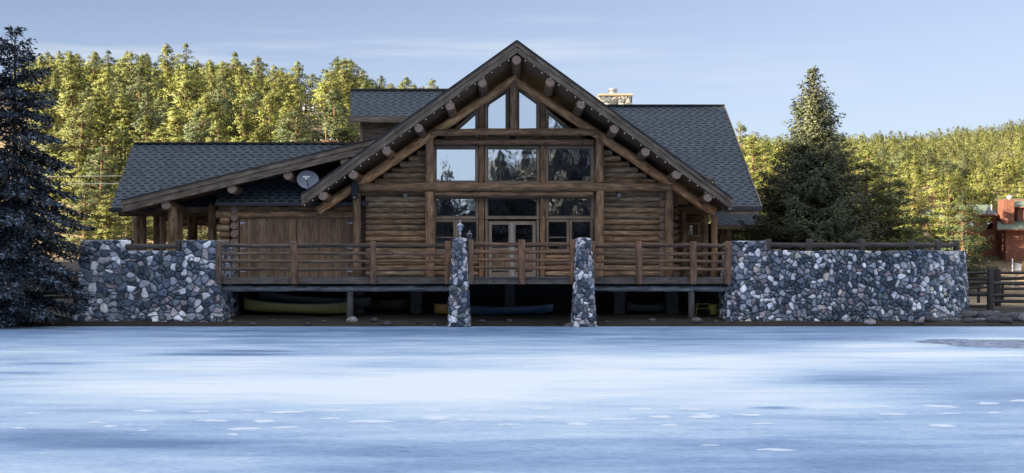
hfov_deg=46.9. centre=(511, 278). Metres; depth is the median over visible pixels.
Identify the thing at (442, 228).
window
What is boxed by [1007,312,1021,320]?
rock
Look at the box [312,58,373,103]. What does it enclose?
pine tree
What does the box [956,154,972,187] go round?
pine tree
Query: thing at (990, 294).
rail fence
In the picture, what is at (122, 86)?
pine tree
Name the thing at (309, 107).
utility pole
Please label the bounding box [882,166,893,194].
pine tree
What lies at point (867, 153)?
pine tree
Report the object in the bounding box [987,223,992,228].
window
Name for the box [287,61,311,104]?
pine tree
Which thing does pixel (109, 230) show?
pine tree
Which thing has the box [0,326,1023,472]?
lake ice
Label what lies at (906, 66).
sky
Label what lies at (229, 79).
pine tree
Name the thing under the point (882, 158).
pine tree
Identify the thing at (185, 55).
pine tree
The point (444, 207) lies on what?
window
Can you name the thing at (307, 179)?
satellite dish
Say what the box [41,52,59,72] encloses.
pine tree
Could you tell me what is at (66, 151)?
pine tree
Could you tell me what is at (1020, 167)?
pine tree
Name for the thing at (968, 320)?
rock
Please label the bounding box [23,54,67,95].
pine tree
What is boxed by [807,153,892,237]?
pine tree
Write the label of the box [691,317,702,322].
rock
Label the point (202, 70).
pine tree
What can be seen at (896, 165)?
pine tree
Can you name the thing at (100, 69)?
pine tree
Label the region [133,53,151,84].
pine tree
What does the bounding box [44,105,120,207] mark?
pine tree
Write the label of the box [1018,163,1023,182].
pine tree
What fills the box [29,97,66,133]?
pine tree
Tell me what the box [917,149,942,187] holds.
pine tree
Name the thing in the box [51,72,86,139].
pine tree
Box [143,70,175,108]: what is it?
pine tree
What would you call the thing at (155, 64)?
pine tree
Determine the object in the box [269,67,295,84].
pine tree
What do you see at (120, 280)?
stone wall
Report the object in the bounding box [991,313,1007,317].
rock
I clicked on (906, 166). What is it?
pine tree
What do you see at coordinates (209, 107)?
pine tree
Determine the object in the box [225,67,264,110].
pine tree
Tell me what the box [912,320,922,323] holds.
rock
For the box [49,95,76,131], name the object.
pine tree
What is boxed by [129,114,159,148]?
pine tree
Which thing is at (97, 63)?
pine tree
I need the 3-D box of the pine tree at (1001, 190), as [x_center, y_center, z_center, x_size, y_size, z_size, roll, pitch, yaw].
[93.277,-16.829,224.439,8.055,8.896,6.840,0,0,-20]
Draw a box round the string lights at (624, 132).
[518,54,729,209]
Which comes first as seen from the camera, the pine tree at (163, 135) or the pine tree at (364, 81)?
the pine tree at (163, 135)
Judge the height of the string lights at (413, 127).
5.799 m
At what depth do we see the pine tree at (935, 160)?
245.63 m
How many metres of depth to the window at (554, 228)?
48.63 m
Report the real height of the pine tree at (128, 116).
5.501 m
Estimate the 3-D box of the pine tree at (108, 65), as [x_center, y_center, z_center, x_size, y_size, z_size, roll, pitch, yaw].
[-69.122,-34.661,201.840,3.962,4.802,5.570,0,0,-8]
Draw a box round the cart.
[695,301,717,316]
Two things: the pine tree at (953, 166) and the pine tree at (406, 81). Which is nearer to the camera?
the pine tree at (406, 81)
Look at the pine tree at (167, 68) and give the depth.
180.78 m
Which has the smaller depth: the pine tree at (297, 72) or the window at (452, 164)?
the window at (452, 164)
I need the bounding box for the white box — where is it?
[1014,263,1021,271]
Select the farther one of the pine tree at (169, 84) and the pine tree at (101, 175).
the pine tree at (169, 84)
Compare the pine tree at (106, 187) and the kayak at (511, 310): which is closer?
the kayak at (511, 310)
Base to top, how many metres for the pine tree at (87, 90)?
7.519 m
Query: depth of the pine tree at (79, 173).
90.74 m
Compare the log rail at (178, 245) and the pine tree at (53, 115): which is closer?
the log rail at (178, 245)
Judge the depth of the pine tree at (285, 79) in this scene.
161.32 m
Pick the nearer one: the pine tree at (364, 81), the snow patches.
the snow patches
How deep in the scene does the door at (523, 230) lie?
48.56 m
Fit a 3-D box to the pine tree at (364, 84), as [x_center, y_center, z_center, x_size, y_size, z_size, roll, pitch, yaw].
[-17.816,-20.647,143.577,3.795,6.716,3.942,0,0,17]
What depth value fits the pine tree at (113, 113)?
119.71 m
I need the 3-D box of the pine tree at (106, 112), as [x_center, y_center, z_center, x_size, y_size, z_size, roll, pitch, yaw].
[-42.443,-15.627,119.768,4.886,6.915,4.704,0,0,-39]
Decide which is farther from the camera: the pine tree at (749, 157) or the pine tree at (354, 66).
the pine tree at (354, 66)
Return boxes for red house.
[924,210,944,232]
[952,196,1023,261]
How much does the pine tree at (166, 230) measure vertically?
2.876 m
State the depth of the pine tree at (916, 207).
105.34 m
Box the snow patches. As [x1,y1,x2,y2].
[12,399,1023,450]
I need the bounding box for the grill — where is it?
[121,236,133,243]
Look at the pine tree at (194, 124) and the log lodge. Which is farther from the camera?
the pine tree at (194, 124)
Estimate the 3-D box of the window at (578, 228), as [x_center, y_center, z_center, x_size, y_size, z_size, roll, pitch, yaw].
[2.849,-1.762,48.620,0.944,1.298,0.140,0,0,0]
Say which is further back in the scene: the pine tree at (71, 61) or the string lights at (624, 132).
the pine tree at (71, 61)
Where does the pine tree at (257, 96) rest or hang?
on the ground
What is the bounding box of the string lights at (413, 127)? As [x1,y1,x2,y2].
[304,53,516,205]
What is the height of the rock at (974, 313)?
0.317 m
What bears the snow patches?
on the lake ice
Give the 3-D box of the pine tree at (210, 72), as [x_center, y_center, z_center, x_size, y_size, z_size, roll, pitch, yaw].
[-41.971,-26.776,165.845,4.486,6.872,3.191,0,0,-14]
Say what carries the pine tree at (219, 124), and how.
on the ground
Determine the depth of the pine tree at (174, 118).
106.08 m
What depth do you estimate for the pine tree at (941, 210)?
174.17 m
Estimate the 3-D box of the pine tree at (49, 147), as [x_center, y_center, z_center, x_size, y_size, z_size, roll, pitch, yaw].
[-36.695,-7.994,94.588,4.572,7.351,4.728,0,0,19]
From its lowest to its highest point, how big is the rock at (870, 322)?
0.233 m
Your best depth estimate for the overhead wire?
63.99 m
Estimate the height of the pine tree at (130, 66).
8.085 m
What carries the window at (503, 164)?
in the log lodge
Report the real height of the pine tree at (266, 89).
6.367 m
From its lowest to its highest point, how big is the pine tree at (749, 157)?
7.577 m
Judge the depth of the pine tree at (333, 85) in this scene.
153.71 m
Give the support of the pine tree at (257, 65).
on the ground
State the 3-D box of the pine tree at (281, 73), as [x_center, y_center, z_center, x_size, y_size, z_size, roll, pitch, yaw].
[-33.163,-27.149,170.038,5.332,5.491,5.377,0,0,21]
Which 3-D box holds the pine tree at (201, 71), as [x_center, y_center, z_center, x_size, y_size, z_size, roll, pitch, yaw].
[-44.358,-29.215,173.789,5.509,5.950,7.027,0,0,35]
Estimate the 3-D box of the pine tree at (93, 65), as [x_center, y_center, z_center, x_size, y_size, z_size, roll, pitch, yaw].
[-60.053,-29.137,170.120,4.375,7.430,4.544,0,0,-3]
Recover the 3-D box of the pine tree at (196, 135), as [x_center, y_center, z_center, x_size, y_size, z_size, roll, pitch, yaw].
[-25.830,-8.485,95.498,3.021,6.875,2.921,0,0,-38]
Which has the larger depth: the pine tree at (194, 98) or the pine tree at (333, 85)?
the pine tree at (333, 85)
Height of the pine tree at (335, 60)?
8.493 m
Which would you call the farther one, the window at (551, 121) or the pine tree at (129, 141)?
the pine tree at (129, 141)
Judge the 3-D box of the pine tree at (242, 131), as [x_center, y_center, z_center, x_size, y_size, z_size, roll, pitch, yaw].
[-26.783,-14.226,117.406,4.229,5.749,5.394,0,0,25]
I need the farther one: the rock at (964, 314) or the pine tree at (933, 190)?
the pine tree at (933, 190)
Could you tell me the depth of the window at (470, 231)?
48.63 m
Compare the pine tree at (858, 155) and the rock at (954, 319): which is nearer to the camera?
the rock at (954, 319)
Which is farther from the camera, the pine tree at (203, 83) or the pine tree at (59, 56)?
the pine tree at (59, 56)
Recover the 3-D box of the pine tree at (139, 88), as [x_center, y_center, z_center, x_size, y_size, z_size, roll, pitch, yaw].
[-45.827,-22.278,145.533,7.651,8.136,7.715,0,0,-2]
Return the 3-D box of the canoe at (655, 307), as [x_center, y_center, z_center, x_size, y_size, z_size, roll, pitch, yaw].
[5.413,1.136,47.600,1.597,0.476,0.742,0,0,0]
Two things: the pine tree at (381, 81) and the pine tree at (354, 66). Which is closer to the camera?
the pine tree at (354, 66)
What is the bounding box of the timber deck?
[216,240,731,319]
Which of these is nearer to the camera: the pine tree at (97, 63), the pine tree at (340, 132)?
the pine tree at (340, 132)
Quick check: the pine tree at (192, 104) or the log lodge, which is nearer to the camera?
the log lodge
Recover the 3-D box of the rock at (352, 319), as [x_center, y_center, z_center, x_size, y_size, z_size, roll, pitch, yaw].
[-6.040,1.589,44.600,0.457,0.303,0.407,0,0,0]
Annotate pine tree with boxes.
[13,55,48,91]
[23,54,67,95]
[25,85,56,121]
[25,126,62,170]
[28,109,60,147]
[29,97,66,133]
[30,133,75,200]
[38,93,56,115]
[39,51,90,91]
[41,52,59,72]
[41,138,90,182]
[44,51,92,102]
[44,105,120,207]
[46,56,60,77]
[46,75,61,103]
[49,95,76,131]
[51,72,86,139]
[53,148,98,205]
[53,180,124,255]
[54,50,63,77]
[55,124,85,181]
[62,54,99,98]
[63,126,105,169]
[63,143,120,224]
[66,86,109,148]
[69,91,118,149]
[73,81,114,113]
[80,119,129,190]
[81,85,132,130]
[82,51,105,83]
[83,160,116,203]
[88,192,130,239]
[89,52,105,69]
[89,59,111,81]
[90,67,125,113]
[91,97,143,152]
[92,215,166,243]
[96,50,118,74]
[99,61,112,77]
[102,103,153,152]
[102,106,171,147]
[103,76,140,121]
[104,51,150,94]
[107,128,133,188]
[108,60,129,86]
[110,82,138,120]
[112,65,168,113]
[116,138,132,179]
[121,216,166,232]
[128,76,157,101]
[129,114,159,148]
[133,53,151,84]
[136,90,161,136]
[138,52,152,72]
[138,62,166,93]
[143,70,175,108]
[147,218,186,241]
[148,44,189,82]
[149,64,217,117]
[149,75,174,106]
[149,97,170,117]
[150,101,181,129]
[150,126,178,141]
[154,104,197,141]
[160,77,174,103]
[166,223,219,239]
[167,42,199,86]
[170,67,184,101]
[176,69,211,101]
[178,100,212,141]
[179,89,207,121]
[182,107,221,141]
[183,226,219,239]
[186,95,230,140]
[186,131,202,141]
[190,60,220,83]
[190,65,209,77]
[192,99,245,141]
[198,64,220,95]
[199,81,231,116]
[201,81,246,137]
[203,62,242,89]
[206,73,243,114]
[206,116,231,141]
[210,52,251,88]
[213,62,242,81]
[213,77,244,104]
[221,107,265,141]
[223,87,267,141]
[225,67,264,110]
[226,77,272,122]
[235,92,277,133]
[241,57,276,99]
[245,93,293,141]
[248,130,263,141]
[253,87,279,136]
[260,78,293,106]
[260,100,314,140]
[262,88,286,122]
[263,64,287,98]
[268,71,298,96]
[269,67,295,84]
[270,110,321,141]
[275,73,299,109]
[277,83,329,127]
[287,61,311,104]
[293,73,323,106]
[303,72,349,124]
[307,88,359,141]
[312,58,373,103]
[320,56,348,84]
[323,77,342,108]
[328,103,359,135]
[331,105,359,141]
[339,58,359,100]
[345,71,374,99]
[359,81,368,87]
[367,78,382,87]
[372,75,390,87]
[399,76,413,87]
[426,78,438,87]
[709,131,784,238]
[709,165,781,240]
[725,177,789,249]
[734,122,755,172]
[745,141,798,220]
[756,144,797,219]
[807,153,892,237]
[822,161,941,251]
[846,148,902,237]
[846,153,869,175]
[849,170,954,250]
[853,149,884,180]
[854,144,875,164]
[873,148,899,179]
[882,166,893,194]
[883,168,922,228]
[884,143,920,178]
[888,157,904,178]
[892,159,918,185]
[894,187,942,240]
[895,155,927,195]
[915,165,955,207]
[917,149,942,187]
[921,160,967,193]
[924,157,939,184]
[925,173,977,250]
[925,179,992,260]
[930,191,997,286]
[940,160,966,183]
[942,167,977,204]
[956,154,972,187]
[962,157,993,195]
[965,178,990,204]
[974,174,997,208]
[981,162,1001,191]
[983,167,1023,203]
[988,153,1022,188]
[1005,175,1023,198]
[1009,157,1022,183]
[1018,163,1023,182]
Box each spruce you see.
[0,25,98,328]
[736,65,893,250]
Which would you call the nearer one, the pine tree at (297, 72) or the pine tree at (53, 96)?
the pine tree at (53, 96)
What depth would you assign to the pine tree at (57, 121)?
116.24 m
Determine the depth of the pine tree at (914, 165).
211.19 m
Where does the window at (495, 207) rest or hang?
in the log lodge
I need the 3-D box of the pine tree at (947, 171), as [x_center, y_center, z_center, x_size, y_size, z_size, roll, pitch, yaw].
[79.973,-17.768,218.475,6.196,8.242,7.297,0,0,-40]
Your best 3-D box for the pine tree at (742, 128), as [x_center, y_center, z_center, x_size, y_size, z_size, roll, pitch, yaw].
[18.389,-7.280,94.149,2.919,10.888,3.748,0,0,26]
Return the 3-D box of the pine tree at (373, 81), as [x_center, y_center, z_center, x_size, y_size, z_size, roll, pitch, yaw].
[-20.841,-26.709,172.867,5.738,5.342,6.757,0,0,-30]
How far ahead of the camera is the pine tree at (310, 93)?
169.88 m
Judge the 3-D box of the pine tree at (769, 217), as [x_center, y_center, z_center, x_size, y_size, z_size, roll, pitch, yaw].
[12.473,-2.749,56.899,5.038,4.434,3.701,0,0,-27]
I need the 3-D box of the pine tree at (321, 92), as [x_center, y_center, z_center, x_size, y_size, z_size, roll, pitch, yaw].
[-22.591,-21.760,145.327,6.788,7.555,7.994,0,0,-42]
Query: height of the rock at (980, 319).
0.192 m
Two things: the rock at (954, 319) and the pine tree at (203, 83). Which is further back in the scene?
the pine tree at (203, 83)
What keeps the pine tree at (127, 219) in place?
on the ground
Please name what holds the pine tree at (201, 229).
on the ground
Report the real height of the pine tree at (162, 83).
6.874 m
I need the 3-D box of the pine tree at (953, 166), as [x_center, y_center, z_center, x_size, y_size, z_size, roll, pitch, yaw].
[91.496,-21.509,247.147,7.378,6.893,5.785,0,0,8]
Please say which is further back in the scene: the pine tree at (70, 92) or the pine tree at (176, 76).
the pine tree at (176, 76)
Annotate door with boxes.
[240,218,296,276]
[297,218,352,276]
[489,221,511,276]
[512,221,535,276]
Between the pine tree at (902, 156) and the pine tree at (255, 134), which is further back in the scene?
the pine tree at (902, 156)
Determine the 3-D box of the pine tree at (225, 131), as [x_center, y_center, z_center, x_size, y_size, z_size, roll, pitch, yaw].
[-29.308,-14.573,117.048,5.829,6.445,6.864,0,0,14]
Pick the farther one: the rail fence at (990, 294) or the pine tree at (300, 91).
the pine tree at (300, 91)
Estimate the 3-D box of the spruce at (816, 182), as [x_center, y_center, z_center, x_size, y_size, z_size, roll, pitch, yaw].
[13.385,-4.843,51.880,6.507,9.086,6.554,0,0,-25]
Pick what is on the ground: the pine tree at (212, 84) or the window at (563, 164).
the pine tree at (212, 84)
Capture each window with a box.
[434,146,478,182]
[434,197,478,218]
[434,220,455,250]
[443,108,478,138]
[456,220,478,249]
[485,88,508,138]
[485,146,538,182]
[485,197,538,218]
[516,88,538,138]
[545,108,581,138]
[545,146,592,182]
[545,197,592,218]
[546,220,568,249]
[570,220,592,240]
[687,223,698,236]
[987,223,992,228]
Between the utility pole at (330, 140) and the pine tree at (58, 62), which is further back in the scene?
the pine tree at (58, 62)
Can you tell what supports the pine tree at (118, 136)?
on the ground
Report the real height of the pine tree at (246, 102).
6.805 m
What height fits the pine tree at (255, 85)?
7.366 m
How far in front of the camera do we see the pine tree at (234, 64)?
172.65 m
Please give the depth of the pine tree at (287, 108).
126.87 m
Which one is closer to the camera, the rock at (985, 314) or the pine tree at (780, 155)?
the rock at (985, 314)
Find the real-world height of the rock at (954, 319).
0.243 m
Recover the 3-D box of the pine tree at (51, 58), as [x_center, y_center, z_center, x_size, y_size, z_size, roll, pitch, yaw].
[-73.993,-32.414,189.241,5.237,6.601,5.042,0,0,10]
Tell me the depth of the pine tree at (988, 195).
209.83 m
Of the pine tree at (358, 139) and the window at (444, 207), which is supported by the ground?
the pine tree at (358, 139)
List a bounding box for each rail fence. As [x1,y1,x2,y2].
[5,277,79,320]
[968,268,1023,310]
[968,269,1023,305]
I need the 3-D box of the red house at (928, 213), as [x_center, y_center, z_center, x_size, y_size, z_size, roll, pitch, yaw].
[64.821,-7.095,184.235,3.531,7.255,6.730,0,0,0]
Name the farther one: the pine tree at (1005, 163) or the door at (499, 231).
the pine tree at (1005, 163)
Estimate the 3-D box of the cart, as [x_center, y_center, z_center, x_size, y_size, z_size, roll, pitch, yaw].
[7.688,1.214,46.600,0.921,0.625,0.440,0,0,0]
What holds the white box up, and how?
on the ground
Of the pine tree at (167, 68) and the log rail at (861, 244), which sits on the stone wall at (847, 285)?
the log rail at (861, 244)
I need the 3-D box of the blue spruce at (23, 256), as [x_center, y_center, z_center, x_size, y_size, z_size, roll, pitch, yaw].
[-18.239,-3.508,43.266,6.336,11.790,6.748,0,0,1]
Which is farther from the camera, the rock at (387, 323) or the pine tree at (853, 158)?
the pine tree at (853, 158)
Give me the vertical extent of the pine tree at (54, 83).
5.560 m
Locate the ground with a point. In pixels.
(401, 318)
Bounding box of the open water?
[916,339,1023,347]
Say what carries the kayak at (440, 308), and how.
on the ground
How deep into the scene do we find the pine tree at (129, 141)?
95.87 m
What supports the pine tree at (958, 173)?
on the ground
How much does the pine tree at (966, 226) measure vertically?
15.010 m
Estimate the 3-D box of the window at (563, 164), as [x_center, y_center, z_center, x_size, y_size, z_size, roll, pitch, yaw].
[2.369,-4.670,48.620,1.972,1.551,0.140,0,0,0]
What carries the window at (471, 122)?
in the log lodge
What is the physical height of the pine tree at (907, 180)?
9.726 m
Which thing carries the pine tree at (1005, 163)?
on the ground
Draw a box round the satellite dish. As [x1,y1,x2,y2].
[297,171,318,188]
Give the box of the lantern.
[456,220,463,236]
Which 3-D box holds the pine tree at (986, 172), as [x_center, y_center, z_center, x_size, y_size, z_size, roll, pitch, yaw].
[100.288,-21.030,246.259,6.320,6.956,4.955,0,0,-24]
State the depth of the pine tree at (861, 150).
244.22 m
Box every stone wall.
[72,240,239,321]
[717,241,969,321]
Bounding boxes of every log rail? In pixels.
[125,240,181,250]
[765,239,959,250]
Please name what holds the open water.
on the lake ice
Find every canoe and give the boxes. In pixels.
[243,297,346,313]
[258,291,370,306]
[627,301,665,311]
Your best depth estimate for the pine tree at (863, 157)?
219.09 m
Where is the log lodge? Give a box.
[109,40,765,310]
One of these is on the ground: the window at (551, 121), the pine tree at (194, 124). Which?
the pine tree at (194, 124)
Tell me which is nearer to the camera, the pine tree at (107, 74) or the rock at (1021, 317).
the rock at (1021, 317)
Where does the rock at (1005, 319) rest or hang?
on the ground
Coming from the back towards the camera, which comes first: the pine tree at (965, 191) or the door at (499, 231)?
the pine tree at (965, 191)
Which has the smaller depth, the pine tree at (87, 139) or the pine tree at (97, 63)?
the pine tree at (87, 139)
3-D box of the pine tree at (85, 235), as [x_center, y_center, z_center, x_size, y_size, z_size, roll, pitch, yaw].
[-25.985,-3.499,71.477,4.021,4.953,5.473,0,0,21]
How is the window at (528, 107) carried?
in the log lodge
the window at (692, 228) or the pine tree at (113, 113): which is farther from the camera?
the pine tree at (113, 113)
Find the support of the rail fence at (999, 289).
on the ground
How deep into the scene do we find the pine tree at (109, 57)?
205.56 m
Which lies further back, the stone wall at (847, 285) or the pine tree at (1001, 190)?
the pine tree at (1001, 190)
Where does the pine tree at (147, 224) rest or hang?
on the ground
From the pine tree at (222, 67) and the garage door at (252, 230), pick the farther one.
the pine tree at (222, 67)
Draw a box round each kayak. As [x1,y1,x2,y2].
[434,302,448,313]
[470,303,553,314]
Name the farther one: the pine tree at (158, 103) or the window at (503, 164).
the pine tree at (158, 103)
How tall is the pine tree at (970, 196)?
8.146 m
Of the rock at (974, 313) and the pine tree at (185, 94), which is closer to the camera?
the rock at (974, 313)
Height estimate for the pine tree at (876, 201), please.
5.226 m
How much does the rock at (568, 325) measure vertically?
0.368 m
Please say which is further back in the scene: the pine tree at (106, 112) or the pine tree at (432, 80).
the pine tree at (432, 80)
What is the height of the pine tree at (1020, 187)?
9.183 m
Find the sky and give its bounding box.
[0,0,1023,145]
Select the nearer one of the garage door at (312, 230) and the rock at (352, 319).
the rock at (352, 319)
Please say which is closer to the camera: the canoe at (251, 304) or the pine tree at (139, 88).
the canoe at (251, 304)
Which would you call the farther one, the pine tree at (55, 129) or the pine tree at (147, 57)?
the pine tree at (147, 57)
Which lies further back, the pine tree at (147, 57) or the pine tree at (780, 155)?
the pine tree at (147, 57)
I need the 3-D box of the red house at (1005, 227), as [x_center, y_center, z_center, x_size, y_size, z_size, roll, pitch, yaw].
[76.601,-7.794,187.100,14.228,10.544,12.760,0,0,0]
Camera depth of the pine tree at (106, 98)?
127.19 m
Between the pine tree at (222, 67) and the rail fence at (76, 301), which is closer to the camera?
the rail fence at (76, 301)
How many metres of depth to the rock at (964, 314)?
45.70 m
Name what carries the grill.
on the terrace
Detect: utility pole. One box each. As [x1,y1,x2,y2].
[298,95,319,129]
[314,130,337,141]
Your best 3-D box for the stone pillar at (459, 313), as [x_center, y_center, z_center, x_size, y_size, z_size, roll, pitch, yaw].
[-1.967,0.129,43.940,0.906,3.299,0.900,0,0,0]
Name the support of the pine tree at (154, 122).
on the ground
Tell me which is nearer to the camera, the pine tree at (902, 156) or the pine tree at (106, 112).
the pine tree at (106, 112)
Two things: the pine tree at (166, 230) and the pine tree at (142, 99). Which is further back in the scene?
the pine tree at (142, 99)
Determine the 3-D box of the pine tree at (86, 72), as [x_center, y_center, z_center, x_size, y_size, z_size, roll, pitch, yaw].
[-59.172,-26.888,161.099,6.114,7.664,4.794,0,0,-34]
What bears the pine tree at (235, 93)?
on the ground
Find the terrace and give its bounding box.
[709,263,721,276]
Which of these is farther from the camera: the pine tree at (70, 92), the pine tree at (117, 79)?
the pine tree at (117, 79)
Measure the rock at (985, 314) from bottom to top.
0.452 m
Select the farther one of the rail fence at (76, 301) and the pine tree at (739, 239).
the pine tree at (739, 239)
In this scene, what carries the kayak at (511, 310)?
on the ground
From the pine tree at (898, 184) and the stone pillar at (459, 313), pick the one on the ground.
the pine tree at (898, 184)
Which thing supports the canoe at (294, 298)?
on the ground
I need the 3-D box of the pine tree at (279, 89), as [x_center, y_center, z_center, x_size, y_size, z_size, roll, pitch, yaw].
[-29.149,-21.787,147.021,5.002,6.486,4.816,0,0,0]
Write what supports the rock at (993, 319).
on the ground
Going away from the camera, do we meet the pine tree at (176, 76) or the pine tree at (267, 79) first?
the pine tree at (267, 79)
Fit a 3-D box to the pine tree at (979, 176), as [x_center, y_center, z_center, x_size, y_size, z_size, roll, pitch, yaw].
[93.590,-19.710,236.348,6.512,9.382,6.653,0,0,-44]
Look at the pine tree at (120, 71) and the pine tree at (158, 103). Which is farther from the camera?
the pine tree at (120, 71)
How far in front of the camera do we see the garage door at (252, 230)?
48.93 m
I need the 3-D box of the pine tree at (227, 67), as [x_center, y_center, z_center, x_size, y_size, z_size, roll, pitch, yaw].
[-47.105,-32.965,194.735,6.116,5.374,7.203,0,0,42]
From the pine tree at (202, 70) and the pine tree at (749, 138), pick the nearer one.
the pine tree at (749, 138)
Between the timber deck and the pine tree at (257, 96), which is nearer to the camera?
the timber deck
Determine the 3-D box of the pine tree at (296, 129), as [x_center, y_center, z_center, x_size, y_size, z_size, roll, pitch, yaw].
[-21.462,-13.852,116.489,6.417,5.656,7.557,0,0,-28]
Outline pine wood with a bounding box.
[739,118,1023,185]
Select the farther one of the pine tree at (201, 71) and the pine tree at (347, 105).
the pine tree at (201, 71)
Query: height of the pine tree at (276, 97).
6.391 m
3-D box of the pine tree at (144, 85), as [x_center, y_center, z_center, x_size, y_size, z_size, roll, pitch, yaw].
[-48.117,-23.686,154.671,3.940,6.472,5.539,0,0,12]
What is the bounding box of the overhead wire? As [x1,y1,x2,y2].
[47,176,86,176]
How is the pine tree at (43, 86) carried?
on the ground
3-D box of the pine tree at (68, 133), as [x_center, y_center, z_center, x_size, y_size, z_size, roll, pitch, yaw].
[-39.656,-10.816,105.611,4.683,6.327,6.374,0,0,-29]
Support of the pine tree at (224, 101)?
on the ground
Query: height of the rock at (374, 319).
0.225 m
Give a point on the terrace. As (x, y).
(719, 272)
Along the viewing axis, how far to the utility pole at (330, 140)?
120.67 m
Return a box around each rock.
[346,316,357,321]
[371,317,378,321]
[382,321,391,325]
[563,323,573,326]
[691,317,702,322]
[863,319,875,324]
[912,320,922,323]
[925,316,936,321]
[947,317,961,321]
[960,311,973,317]
[963,317,974,322]
[966,311,978,316]
[974,318,985,321]
[977,310,995,317]
[986,316,999,321]
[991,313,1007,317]
[998,317,1012,322]
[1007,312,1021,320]
[1018,314,1023,321]
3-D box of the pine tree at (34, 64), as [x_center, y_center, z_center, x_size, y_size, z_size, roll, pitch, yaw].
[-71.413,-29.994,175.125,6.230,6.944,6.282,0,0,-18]
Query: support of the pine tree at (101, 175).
on the ground
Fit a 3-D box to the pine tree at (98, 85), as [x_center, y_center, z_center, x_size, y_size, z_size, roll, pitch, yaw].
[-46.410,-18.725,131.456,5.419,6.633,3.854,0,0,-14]
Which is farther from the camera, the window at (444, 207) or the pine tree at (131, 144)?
the pine tree at (131, 144)
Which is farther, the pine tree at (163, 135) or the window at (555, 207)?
the pine tree at (163, 135)
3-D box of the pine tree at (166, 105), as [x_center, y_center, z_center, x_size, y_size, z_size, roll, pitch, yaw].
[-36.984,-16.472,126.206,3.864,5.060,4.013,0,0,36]
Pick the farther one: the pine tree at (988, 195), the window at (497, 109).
the pine tree at (988, 195)
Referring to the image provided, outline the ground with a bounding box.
[0,90,1023,325]
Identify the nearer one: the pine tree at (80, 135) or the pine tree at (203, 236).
the pine tree at (203, 236)
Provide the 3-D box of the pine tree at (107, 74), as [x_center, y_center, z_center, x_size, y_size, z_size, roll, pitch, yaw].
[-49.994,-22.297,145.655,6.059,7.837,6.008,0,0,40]
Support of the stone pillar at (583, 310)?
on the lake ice
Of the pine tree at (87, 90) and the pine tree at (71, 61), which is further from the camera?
the pine tree at (71, 61)
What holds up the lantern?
on the stone pillar at (459, 313)
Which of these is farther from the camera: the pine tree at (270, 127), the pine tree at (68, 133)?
the pine tree at (270, 127)
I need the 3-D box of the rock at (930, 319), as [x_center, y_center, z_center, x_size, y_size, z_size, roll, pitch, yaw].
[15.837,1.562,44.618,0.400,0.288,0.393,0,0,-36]
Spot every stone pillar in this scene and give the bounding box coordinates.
[447,237,470,325]
[570,237,596,326]

